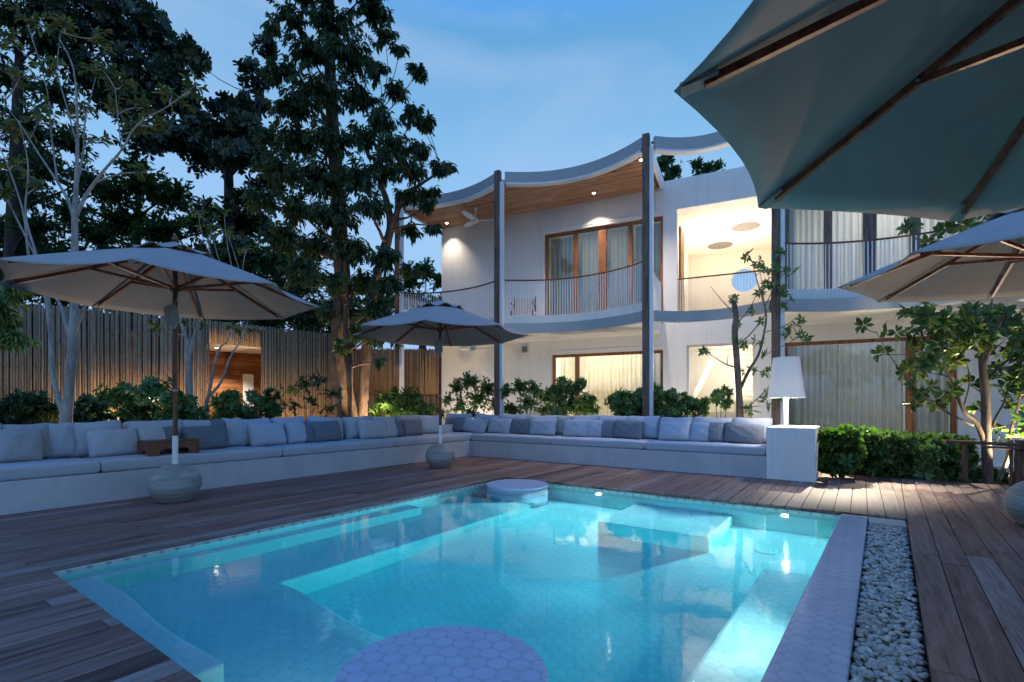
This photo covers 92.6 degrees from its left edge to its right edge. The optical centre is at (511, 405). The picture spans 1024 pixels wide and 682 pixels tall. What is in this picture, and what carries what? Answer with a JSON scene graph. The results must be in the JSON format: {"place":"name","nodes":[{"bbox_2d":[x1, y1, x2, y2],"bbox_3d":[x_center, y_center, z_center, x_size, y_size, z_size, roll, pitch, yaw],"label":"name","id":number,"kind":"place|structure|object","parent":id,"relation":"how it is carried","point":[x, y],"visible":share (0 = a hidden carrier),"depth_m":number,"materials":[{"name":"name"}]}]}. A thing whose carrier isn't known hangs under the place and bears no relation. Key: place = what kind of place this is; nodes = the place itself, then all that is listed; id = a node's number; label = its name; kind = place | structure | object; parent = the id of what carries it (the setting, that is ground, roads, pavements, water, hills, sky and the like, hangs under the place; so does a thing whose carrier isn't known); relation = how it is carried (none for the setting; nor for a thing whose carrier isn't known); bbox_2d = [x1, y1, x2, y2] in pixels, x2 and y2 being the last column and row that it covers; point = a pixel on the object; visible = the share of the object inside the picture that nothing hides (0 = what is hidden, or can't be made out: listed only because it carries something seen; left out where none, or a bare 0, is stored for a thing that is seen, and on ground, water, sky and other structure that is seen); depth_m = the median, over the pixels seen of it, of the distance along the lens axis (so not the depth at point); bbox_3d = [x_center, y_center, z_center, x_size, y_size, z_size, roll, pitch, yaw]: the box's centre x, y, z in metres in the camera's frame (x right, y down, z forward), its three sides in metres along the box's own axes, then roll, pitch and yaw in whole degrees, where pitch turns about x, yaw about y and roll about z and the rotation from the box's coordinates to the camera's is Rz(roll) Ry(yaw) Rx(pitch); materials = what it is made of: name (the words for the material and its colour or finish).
{"place":"outdoors","nodes":[
{"label":"outdoors","id":0,"kind":"place"},
{"bbox_2d":[0,0,755,349],"label":"sky","id":1,"kind":"structure","parent":0,"point":[512,85],"materials":[{"name":"blue"}]},
{"bbox_2d":[57,485,838,681],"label":"pool water","id":2,"kind":"structure","parent":0,"point":[572,585],"depth_m":3.16,"materials":[{"name":"liquid"}]},
{"bbox_2d":[820,467,1013,681],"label":"ground","id":3,"kind":"structure","parent":0,"point":[922,642],"depth_m":2.91,"materials":[{"name":"soil"}]},
{"bbox_2d":[0,285,43,355],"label":"young tree","id":4,"kind":"object","parent":3,"relation":"on","point":[11,339],"visible":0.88,"depth_m":7.46,"materials":[{"name":"green plant"}]},
{"bbox_2d":[0,388,45,424],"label":"shrub","id":5,"kind":"object","parent":3,"relation":"on","point":[10,413],"visible":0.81,"depth_m":7.17,"materials":[{"name":"green plant"}]},
{"bbox_2d":[19,389,59,423],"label":"shrub","id":6,"kind":"object","parent":3,"relation":"on","point":[41,405],"visible":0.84,"depth_m":7.16,"materials":[{"name":"green plant"}]},
{"bbox_2d":[0,302,97,423],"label":"bamboo fence","id":7,"kind":"object","parent":3,"relation":"on","point":[29,371],"visible":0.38,"depth_m":8.31,"materials":[{"name":"brown wood"}]},
{"bbox_2d":[0,0,118,302],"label":"shade tree","id":8,"kind":"object","parent":3,"relation":"on","point":[12,237],"visible":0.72,"depth_m":11.58,"materials":[{"name":"green plant"}]},
{"bbox_2d":[73,393,115,422],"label":"shrub","id":9,"kind":"object","parent":3,"relation":"on","point":[85,410],"visible":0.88,"depth_m":7.21,"materials":[{"name":"green plant"}]},
{"bbox_2d":[0,0,209,423],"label":"pale bark tree","id":10,"kind":"object","parent":3,"relation":"on","point":[65,403],"visible":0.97,"depth_m":6.39,"materials":[{"name":"green plant"}]},
{"bbox_2d":[0,141,272,317],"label":"dense tree","id":11,"kind":"object","parent":3,"relation":"on","point":[137,226],"visible":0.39,"depth_m":14.04,"materials":[{"name":"green plant"}]},
{"bbox_2d":[90,375,193,428],"bbox_3d":[-5.886,0.343,7.651,1.931,1.676,0.966,0,0,0],"label":"shrub","id":12,"kind":"object","parent":3,"relation":"on","point":[149,394],"visible":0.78,"depth_m":7.42,"materials":[{"name":"green plant"}]},
{"bbox_2d":[22,0,288,257],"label":"broad leaf tree","id":13,"kind":"object","parent":3,"relation":"on","point":[233,150],"visible":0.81,"depth_m":12.73,"materials":[{"name":"green plant"}]},
{"bbox_2d":[146,204,220,395],"bbox_3d":[-5.584,-1.167,8.354,1.000,4.694,0.606,0,0,0],"label":"slim tree","id":14,"kind":"object","parent":3,"relation":"on","point":[188,366],"visible":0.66,"depth_m":8.27,"materials":[{"name":"grey plant"}]},
{"bbox_2d":[158,389,216,419],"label":"shrub","id":15,"kind":"object","parent":3,"relation":"on","point":[191,413],"visible":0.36,"depth_m":7.97,"materials":[{"name":"green plant"}]},
{"bbox_2d":[94,308,330,420],"bbox_3d":[-5.805,-0.285,10.161,4.392,2.911,0.134,0,0,-44],"label":"bamboo fence","id":16,"kind":"object","parent":3,"relation":"on","point":[132,350],"visible":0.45,"depth_m":9.71,"materials":[{"name":"brown wood"}]},
{"bbox_2d":[193,202,260,411],"bbox_3d":[-5.007,-1.188,8.624,1.033,4.737,0.520,0,0,-30],"label":"slim tree","id":17,"kind":"object","parent":3,"relation":"on","point":[210,392],"visible":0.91,"depth_m":8.59,"materials":[{"name":"green plant"}]},
{"bbox_2d":[207,343,260,418],"bbox_3d":[-6.042,-0.080,11.080,2.013,2.460,1.505,0,0,-44],"label":"entrance alcove","id":18,"kind":"object","parent":3,"relation":"on","point":[243,373],"visible":0.13,"depth_m":11.53,"materials":[{"name":"brown wood"}]},
{"bbox_2d":[210,386,289,419],"bbox_3d":[-4.803,0.409,8.936,1.448,1.543,0.630,0,0,0],"label":"shrub","id":19,"kind":"object","parent":3,"relation":"on","point":[268,405],"visible":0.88,"depth_m":8.83,"materials":[{"name":"green plant"}]},
{"bbox_2d":[202,243,327,329],"bbox_3d":[-6.486,-1.640,12.939,3.620,5.652,2.066,0,0,0],"label":"hedge tree","id":20,"kind":"object","parent":3,"relation":"on","point":[260,260],"visible":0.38,"depth_m":12.79,"materials":[{"name":"green plant"}]},
{"bbox_2d":[271,369,345,422],"bbox_3d":[-4.066,0.238,9.561,1.727,1.885,0.809,0,0,24],"label":"shrub","id":21,"kind":"object","parent":3,"relation":"on","point":[317,382],"visible":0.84,"depth_m":9.45,"materials":[{"name":"green plant"}]},
{"bbox_2d":[253,215,394,332],"bbox_3d":[-6.343,-2.397,15.582,6.700,7.155,2.787,0,0,0],"label":"dense tree","id":22,"kind":"object","parent":3,"relation":"on","point":[356,300],"visible":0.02,"depth_m":15.32,"materials":[{"name":"green plant"}]},
{"bbox_2d":[286,283,407,379],"bbox_3d":[-4.282,-1.066,13.164,3.282,4.501,1.969,0,0,0],"label":"hedge tree","id":23,"kind":"object","parent":3,"relation":"on","point":[308,324],"visible":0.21,"depth_m":12.86,"materials":[{"name":"green plant"}]},
{"bbox_2d":[239,0,458,418],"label":"tall tree","id":24,"kind":"object","parent":3,"relation":"on","point":[331,142],"visible":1,"depth_m":10.20,"materials":[{"name":"green plant"}]},
{"bbox_2d":[352,348,438,416],"bbox_3d":[-4.076,-0.270,14.429,4.692,2.880,0.141,0,0,-6],"label":"bamboo fence","id":25,"kind":"object","parent":3,"relation":"on","point":[421,370],"visible":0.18,"depth_m":14.49,"materials":[{"name":"brown wood"}]},
{"bbox_2d":[369,386,434,416],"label":"shrub","id":26,"kind":"object","parent":3,"relation":"on","point":[407,400],"visible":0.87,"depth_m":11.11,"materials":[{"name":"green plant"}]},
{"bbox_2d":[0,424,819,514],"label":"garden bench","id":27,"kind":"object","parent":3,"relation":"on","point":[792,454],"visible":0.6,"depth_m":7.38,"materials":[{"name":"paint"}]},
{"bbox_2d":[0,457,99,481],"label":"seat cushion","id":28,"kind":"object","parent":27,"relation":"on","point":[43,468],"visible":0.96,"depth_m":5.27,"materials":[{"name":"fabric"}]},
{"bbox_2d":[0,430,42,462],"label":"throw pillow","id":29,"kind":"object","parent":28,"relation":"on","point":[18,446],"visible":0.99,"depth_m":5.35,"materials":[{"name":"fabric"}]},
{"bbox_2d":[2,423,50,458],"bbox_3d":[-5.586,0.412,5.639,0.303,0.427,0.443,-15,-8,38],"label":"back cushion","id":30,"kind":"object","parent":28,"relation":"on","point":[44,427],"visible":0.36,"depth_m":5.66,"materials":[{"name":"fabric"}]},
{"bbox_2d":[46,422,76,458],"bbox_3d":[-5.427,0.412,5.870,0.305,0.430,0.294,-15,-7,28],"label":"back cushion","id":31,"kind":"object","parent":28,"relation":"on","point":[63,440],"visible":0.84,"depth_m":5.79,"materials":[{"name":"fabric"}]},
{"bbox_2d":[81,446,281,471],"bbox_3d":[-4.407,0.692,6.713,0.828,0.171,2.148,0,0,35],"label":"seat cushion","id":32,"kind":"object","parent":27,"relation":"on","point":[143,461],"visible":0.72,"depth_m":6.35,"materials":[{"name":"fabric"}]},
{"bbox_2d":[67,420,121,457],"bbox_3d":[-5.238,0.407,6.150,0.305,0.443,0.578,-19,-8,38],"label":"back cushion","id":33,"kind":"object","parent":32,"relation":"on","point":[80,429],"visible":0.45,"depth_m":5.99,"materials":[{"name":"fabric"}]},
{"bbox_2d":[86,428,137,457],"bbox_3d":[-4.962,0.458,6.103,0.232,0.346,0.518,-23,-11,33],"label":"throw pillow","id":34,"kind":"object","parent":32,"relation":"on","point":[102,443],"visible":0.94,"depth_m":6.01,"materials":[{"name":"fabric"}]},
{"bbox_2d":[123,419,182,437],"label":"back cushion","id":35,"kind":"object","parent":32,"relation":"on","point":[146,424],"visible":0.26,"depth_m":6.59,"materials":[{"name":"fabric"}]},
{"bbox_2d":[136,426,178,452],"bbox_3d":[-4.685,0.451,6.496,0.234,0.361,0.477,-23,-10,31],"label":"throw pillow","id":36,"kind":"object","parent":32,"relation":"on","point":[155,433],"visible":0.48,"depth_m":6.41,"materials":[{"name":"fabric"}]},
{"bbox_2d":[138,438,199,455],"bbox_3d":[-4.446,0.528,6.350,0.368,0.185,0.570,0,0,36],"label":"tray table","id":37,"kind":"object","parent":32,"relation":"on","point":[155,447],"visible":0.9,"depth_m":6.18,"materials":[{"name":"brown wood"}]},
{"bbox_2d":[181,424,227,449],"bbox_3d":[-4.354,0.449,6.952,0.234,0.361,0.564,-21,-9,34],"label":"throw pillow","id":38,"kind":"object","parent":32,"relation":"on","point":[212,436],"visible":0.82,"depth_m":6.89,"materials":[{"name":"grey fabric"}]},
{"bbox_2d":[221,418,242,446],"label":"back cushion","id":39,"kind":"object","parent":32,"relation":"on","point":[234,426],"visible":0.69,"depth_m":7.38,"materials":[{"name":"fabric"}]},
{"bbox_2d":[247,423,286,446],"bbox_3d":[-3.848,0.448,7.696,0.234,0.377,0.565,-29,-17,35],"label":"throw pillow","id":40,"kind":"object","parent":32,"relation":"on","point":[267,434],"visible":0.98,"depth_m":7.59,"materials":[{"name":"fabric"}]},
{"bbox_2d":[267,438,396,456],"bbox_3d":[-3.135,0.692,8.496,0.828,0.172,2.208,0,0,36],"label":"seat cushion","id":41,"kind":"object","parent":27,"relation":"on","point":[342,445],"visible":0.81,"depth_m":8.12,"materials":[{"name":"fabric"}]},
{"bbox_2d":[284,423,314,443],"bbox_3d":[-3.519,0.451,8.123,0.234,0.360,0.493,-21,-14,31],"label":"throw pillow","id":42,"kind":"object","parent":41,"relation":"on","point":[295,433],"visible":0.96,"depth_m":8.01,"materials":[{"name":"fabric"}]},
{"bbox_2d":[309,421,341,441],"bbox_3d":[-3.244,0.443,8.522,0.236,0.379,0.582,-23,-11,31],"label":"throw pillow","id":43,"kind":"object","parent":41,"relation":"on","point":[327,431],"visible":0.84,"depth_m":8.43,"materials":[{"name":"grey fabric"}]},
{"bbox_2d":[342,416,371,438],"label":"back cushion","id":44,"kind":"object","parent":41,"relation":"on","point":[350,429],"visible":0.59,"depth_m":9.12,"materials":[{"name":"fabric"}]},
{"bbox_2d":[357,420,388,438],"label":"throw pillow","id":45,"kind":"object","parent":41,"relation":"on","point":[368,429],"visible":0.98,"depth_m":9.22,"materials":[{"name":"fabric"}]},
{"bbox_2d":[378,431,486,446],"bbox_3d":[-1.640,0.692,10.592,0.828,0.171,2.918,0,0,35],"label":"seat cushion","id":46,"kind":"object","parent":27,"relation":"on","point":[423,439],"visible":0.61,"depth_m":9.97,"materials":[{"name":"fabric"}]},
{"bbox_2d":[417,415,442,433],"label":"back cushion","id":47,"kind":"object","parent":46,"relation":"on","point":[430,424],"visible":0.72,"depth_m":10.78,"materials":[{"name":"fabric"}]},
{"bbox_2d":[471,433,562,444],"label":"seat cushion","id":48,"kind":"object","parent":27,"relation":"on","point":[518,438],"visible":0.66,"depth_m":10.23,"materials":[{"name":"fabric"}]},
{"bbox_2d":[529,419,556,435],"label":"throw pillow","id":49,"kind":"object","parent":48,"relation":"on","point":[546,427],"visible":0.95,"depth_m":10.21,"materials":[{"name":"fabric"}]},
{"bbox_2d":[550,436,656,449],"bbox_3d":[1.770,0.692,9.450,1.908,0.172,0.818,0,0,35],"label":"seat cushion","id":50,"kind":"object","parent":27,"relation":"on","point":[603,442],"visible":0.78,"depth_m":9.08,"materials":[{"name":"fabric"}]},
{"bbox_2d":[563,419,590,436],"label":"throw pillow","id":51,"kind":"object","parent":50,"relation":"on","point":[575,427],"visible":0.92,"depth_m":9.78,"materials":[{"name":"fabric"}]},
{"bbox_2d":[587,420,615,437],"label":"throw pillow","id":52,"kind":"object","parent":50,"relation":"on","point":[601,428],"visible":0.89,"depth_m":9.46,"materials":[{"name":"fabric"}]},
{"bbox_2d":[613,420,643,439],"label":"throw pillow","id":53,"kind":"object","parent":50,"relation":"on","point":[623,429],"visible":0.98,"depth_m":9.12,"materials":[{"name":"grey fabric"}]},
{"bbox_2d":[628,416,660,438],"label":"back cushion","id":54,"kind":"object","parent":50,"relation":"on","point":[651,427],"visible":0.61,"depth_m":9.14,"materials":[{"name":"fabric"}]},
{"bbox_2d":[645,440,765,455],"bbox_3d":[3.327,0.692,8.339,1.893,0.172,0.818,0,0,35],"label":"seat cushion","id":55,"kind":"object","parent":27,"relation":"on","point":[720,448],"visible":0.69,"depth_m":7.99,"materials":[{"name":"fabric"}]},
{"bbox_2d":[658,422,691,440],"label":"throw pillow","id":56,"kind":"object","parent":55,"relation":"on","point":[674,431],"visible":0.97,"depth_m":8.64,"materials":[{"name":"fabric"}]},
{"bbox_2d":[690,422,725,441],"bbox_3d":[3.361,0.452,8.414,0.581,0.364,0.231,-1,-22,39],"label":"throw pillow","id":57,"kind":"object","parent":55,"relation":"on","point":[708,432],"visible":0.92,"depth_m":8.32,"materials":[{"name":"fabric"}]},
{"bbox_2d":[724,422,763,443],"bbox_3d":[3.813,0.454,8.071,0.586,0.350,0.236,4,-13,35],"label":"throw pillow","id":58,"kind":"object","parent":55,"relation":"on","point":[743,433],"visible":0.98,"depth_m":7.98,"materials":[{"name":"grey fabric"}]},
{"bbox_2d":[767,356,805,426],"bbox_3d":[4.294,-0.220,7.667,0.524,1.075,0.524,0,0,36],"label":"table lamp","id":59,"kind":"object","parent":27,"relation":"on","point":[786,382],"visible":1,"depth_m":7.50,"materials":[{"name":"white"}]},
{"bbox_2d":[389,256,441,349],"bbox_3d":[-4.444,-2.996,23.973,3.899,8.354,2.285,0,0,0],"label":"tree","id":60,"kind":"object","parent":3,"relation":"on","point":[426,267],"visible":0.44,"depth_m":23.81,"materials":[{"name":"green plant"}]},
{"bbox_2d":[53,483,839,572],"bbox_3d":[0.182,1.710,4.171,4.835,1.140,5.620,0,0,36],"label":"pool shell","id":61,"kind":"object","parent":3,"relation":"on","point":[422,496],"visible":0.02,"depth_m":5.24,"materials":[{"name":"tile"}]},
{"bbox_2d":[333,626,547,681],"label":"pool stool","id":62,"kind":"object","parent":61,"relation":"on","point":[453,654],"visible":1,"depth_m":2.12,"materials":[{"name":"tile"}]},
{"bbox_2d":[55,483,839,574],"bbox_3d":[0.132,1.158,4.207,4.318,0.034,5.220,0,0,36],"label":"pool edge band","id":63,"kind":"object","parent":61,"relation":"attached to","point":[135,557],"visible":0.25,"depth_m":5.15,"materials":[{"name":"tile"}]},
{"bbox_2d":[486,479,547,492],"bbox_3d":[0.075,1.587,6.918,0.872,0.984,0.872,0,0,36],"label":"pool stool","id":64,"kind":"object","parent":61,"relation":"on","point":[517,486],"visible":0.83,"depth_m":6.74,"materials":[{"name":"tile"}]},
{"bbox_2d":[442,370,516,417],"bbox_3d":[-0.837,0.142,12.438,1.979,2.080,1.080,0,0,0],"label":"shrub","id":65,"kind":"object","parent":3,"relation":"on","point":[477,398],"visible":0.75,"depth_m":12.39,"materials":[{"name":"green plant"}]},
{"bbox_2d":[498,377,554,415],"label":"shrub","id":66,"kind":"object","parent":3,"relation":"on","point":[532,389],"visible":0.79,"depth_m":11.48,"materials":[{"name":"green plant"}]},
{"bbox_2d":[541,375,601,415],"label":"shrub","id":67,"kind":"object","parent":3,"relation":"on","point":[572,404],"visible":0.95,"depth_m":10.93,"materials":[{"name":"green plant"}]},
{"bbox_2d":[604,380,667,419],"bbox_3d":[2.598,0.314,10.141,1.534,1.733,0.800,0,0,-7],"label":"shrub","id":68,"kind":"object","parent":3,"relation":"on","point":[625,402],"visible":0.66,"depth_m":9.94,"materials":[{"name":"green plant"}]},
{"bbox_2d":[651,141,683,180],"bbox_3d":[7.127,-5.660,22.853,1.870,13.694,1.884,0,0,0],"label":"tree","id":69,"kind":"object","parent":3,"relation":"on","point":[672,172],"visible":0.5,"depth_m":22.42,"materials":[{"name":"green plant"}]},
{"bbox_2d":[657,387,710,419],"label":"shrub","id":70,"kind":"object","parent":3,"relation":"on","point":[679,405],"visible":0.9,"depth_m":9.59,"materials":[{"name":"green plant"}]},
{"bbox_2d":[687,155,725,175],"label":"tree","id":71,"kind":"object","parent":3,"relation":"on","point":[707,167],"visible":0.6,"depth_m":24.19,"materials":[{"name":"green plant"}]},
{"bbox_2d":[395,131,1023,466],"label":"house","id":72,"kind":"structure","parent":3,"relation":"on","point":[714,226],"depth_m":11.64,"materials":[{"name":"white paint"}]},
{"bbox_2d":[551,236,572,314],"bbox_3d":[1.398,-3.265,13.228,0.714,2.550,0.106,0,0,25],"label":"curtain","id":73,"kind":"object","parent":72,"relation":"hanging from","point":[561,257],"visible":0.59,"depth_m":13.25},
{"bbox_2d":[583,232,598,311],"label":"curtain","id":74,"kind":"object","parent":72,"relation":"hanging from","point":[590,253],"visible":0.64,"depth_m":12.90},
{"bbox_2d":[545,216,662,323],"bbox_3d":[2.285,-3.270,12.481,3.051,2.596,0.100,0,0,25],"label":"window","id":75,"kind":"structure","parent":72,"relation":"in","point":[602,230],"depth_m":12.42,"materials":[{"name":"brown wood"}]},
{"bbox_2d":[553,350,662,414],"bbox_3d":[2.382,-0.155,12.436,2.836,2.386,0.100,0,0,25],"label":"window","id":76,"kind":"structure","parent":72,"relation":"in","point":[577,356],"depth_m":12.65,"materials":[{"name":"brown wood"}]},
{"bbox_2d":[587,354,641,416],"bbox_3d":[2.700,-0.160,12.618,1.610,2.340,0.111,0,0,25],"label":"curtain","id":77,"kind":"object","parent":72,"relation":"hanging from","point":[607,376],"visible":0.28,"depth_m":12.67,"materials":[{"name":"fabric"}]},
{"bbox_2d":[610,228,627,308],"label":"curtain","id":78,"kind":"object","parent":72,"relation":"hanging from","point":[618,248],"visible":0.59,"depth_m":12.58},
{"bbox_2d":[636,223,659,303],"bbox_3d":[3.450,-3.265,12.266,0.694,2.550,0.109,0,0,25],"label":"curtain","id":79,"kind":"object","parent":72,"relation":"hanging from","point":[656,246],"visible":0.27,"depth_m":12.33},
{"bbox_2d":[679,226,683,310],"bbox_3d":[4.240,-3.153,12.229,0.043,2.395,0.850,0,0,25],"label":"door","id":80,"kind":"structure","parent":72,"relation":"in","point":[681,236],"depth_m":11.99,"materials":[{"name":"brown wood"}]},
{"bbox_2d":[687,342,754,417],"bbox_3d":[4.824,-0.315,11.341,1.436,2.226,0.100,0,0,25],"label":"window","id":81,"kind":"structure","parent":72,"relation":"in","point":[713,345],"depth_m":11.41,"materials":[{"name":"white paint"}]},
{"bbox_2d":[794,209,822,288],"bbox_3d":[6.496,-3.305,10.832,0.640,2.630,0.108,0,0,25],"label":"curtain","id":82,"kind":"object","parent":72,"relation":"hanging from","point":[808,226],"visible":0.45,"depth_m":10.80,"materials":[{"name":"fabric"}]},
{"bbox_2d":[832,211,860,287],"bbox_3d":[7.153,-3.305,10.519,0.586,2.630,0.110,0,0,25],"label":"curtain","id":83,"kind":"object","parent":72,"relation":"hanging from","point":[846,226],"visible":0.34,"depth_m":10.52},
{"bbox_2d":[794,341,902,449],"bbox_3d":[7.107,-0.170,10.543,2.092,2.360,0.110,0,0,25],"label":"curtain","id":84,"kind":"object","parent":72,"relation":"hanging from","point":[855,384],"visible":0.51,"depth_m":10.47,"materials":[{"name":"fabric"}]},
{"bbox_2d":[785,209,920,288],"bbox_3d":[7.589,-3.310,9.983,3.556,2.676,0.100,0,0,25],"label":"window","id":85,"kind":"structure","parent":72,"relation":"in","point":[869,220],"depth_m":10.08,"materials":[{"name":"brown wood"}]},
{"bbox_2d":[785,336,956,433],"bbox_3d":[7.283,-0.170,10.108,2.916,2.416,0.135,0,0,25],"label":"window","id":86,"kind":"structure","parent":72,"relation":"in","point":[909,414],"depth_m":9.78,"materials":[{"name":"brown wood"}]},
{"bbox_2d":[877,214,905,269],"bbox_3d":[7.845,-3.305,10.193,0.601,2.630,0.107,0,0,25],"label":"curtain","id":87,"kind":"object","parent":72,"relation":"hanging from","point":[887,225],"visible":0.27,"depth_m":10.18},
{"bbox_2d":[915,340,948,433],"bbox_3d":[8.434,-0.170,9.919,0.617,2.360,0.106,0,0,25],"label":"curtain","id":88,"kind":"object","parent":72,"relation":"hanging from","point":[926,420],"visible":0.23,"depth_m":9.90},
{"bbox_2d":[708,384,734,417],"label":"shrub","id":89,"kind":"object","parent":3,"relation":"on","point":[717,395],"visible":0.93,"depth_m":9.14,"materials":[{"name":"green plant"}]},
{"bbox_2d":[698,247,814,417],"bbox_3d":[4.394,-0.834,8.601,2.080,4.030,0.742,0,0,0],"label":"bare branch tree","id":90,"kind":"object","parent":3,"relation":"on","point":[739,383],"visible":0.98,"depth_m":8.73,"materials":[{"name":"green plant"}]},
{"bbox_2d":[761,515,867,681],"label":"pool kerb","id":91,"kind":"structure","parent":3,"relation":"on","point":[816,643],"depth_m":2.56,"materials":[{"name":"tile"}]},
{"bbox_2d":[852,424,896,477],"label":"shrub","id":92,"kind":"object","parent":3,"relation":"on","point":[873,464],"visible":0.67,"depth_m":7.59,"materials":[{"name":"green plant"}]},
{"bbox_2d":[848,523,929,681],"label":"river pebbles","id":93,"kind":"object","parent":3,"relation":"on","point":[897,659],"visible":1,"depth_m":2.63,"materials":[{"name":"gravel"}]},
{"bbox_2d":[871,430,925,480],"bbox_3d":[6.183,0.781,7.673,1.146,0.863,0.646,0,0,-24],"label":"shrub","id":94,"kind":"object","parent":3,"relation":"on","point":[903,444],"visible":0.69,"depth_m":7.51,"materials":[{"name":"green plant"}]},
{"bbox_2d":[854,214,1023,483],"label":"glossy leaf tree","id":95,"kind":"object","parent":3,"relation":"on","point":[969,317],"visible":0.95,"depth_m":7.15,"materials":[{"name":"green plant"}]},
{"bbox_2d":[910,430,980,482],"bbox_3d":[6.620,0.783,7.544,1.258,0.829,0.690,0,0,-12],"label":"shrub","id":96,"kind":"object","parent":3,"relation":"on","point":[935,455],"visible":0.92,"depth_m":7.33,"materials":[{"name":"green plant"}]},
{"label":"deck joist","id":97,"kind":"structure","parent":3,"relation":"on","visible":0},
{"bbox_2d":[0,456,1023,681],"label":"wooden deck","id":98,"kind":"structure","parent":97,"relation":"on","point":[967,543],"depth_m":4.19,"materials":[{"name":"brown wood"}]},
{"bbox_2d":[0,234,319,502],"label":"umbrella","id":99,"kind":"object","parent":98,"relation":"on","point":[172,282],"visible":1,"depth_m":5.65,"materials":[{"name":"fabric"}]},
{"bbox_2d":[353,295,526,467],"bbox_3d":[-1.290,-0.448,8.800,2.903,3.095,2.903,0,0,-22],"label":"umbrella","id":100,"kind":"object","parent":98,"relation":"on","point":[438,324],"visible":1,"depth_m":8.78,"materials":[{"name":"fabric"}]},
{"bbox_2d":[817,423,867,477],"bbox_3d":[4.997,0.719,7.484,0.762,0.925,0.676,0,0,0],"label":"shrub","id":101,"kind":"object","parent":98,"relation":"on","point":[843,454],"visible":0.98,"depth_m":7.33,"materials":[{"name":"green plant"}]},
{"bbox_2d":[674,0,1023,221],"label":"umbrella","id":102,"kind":"object","parent":98,"relation":"on","point":[911,108],"visible":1,"depth_m":2.22,"materials":[{"name":"fabric"}]},
{"bbox_2d":[837,207,1023,525],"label":"umbrella","id":103,"kind":"object","parent":98,"relation":"on","point":[985,260],"visible":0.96,"depth_m":5.22,"materials":[{"name":"fabric"}]},
{"bbox_2d":[946,439,1023,485],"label":"log rail","id":104,"kind":"object","parent":98,"relation":"on","point":[1018,448],"visible":0.89,"depth_m":6.72,"materials":[{"name":"brown wood"}]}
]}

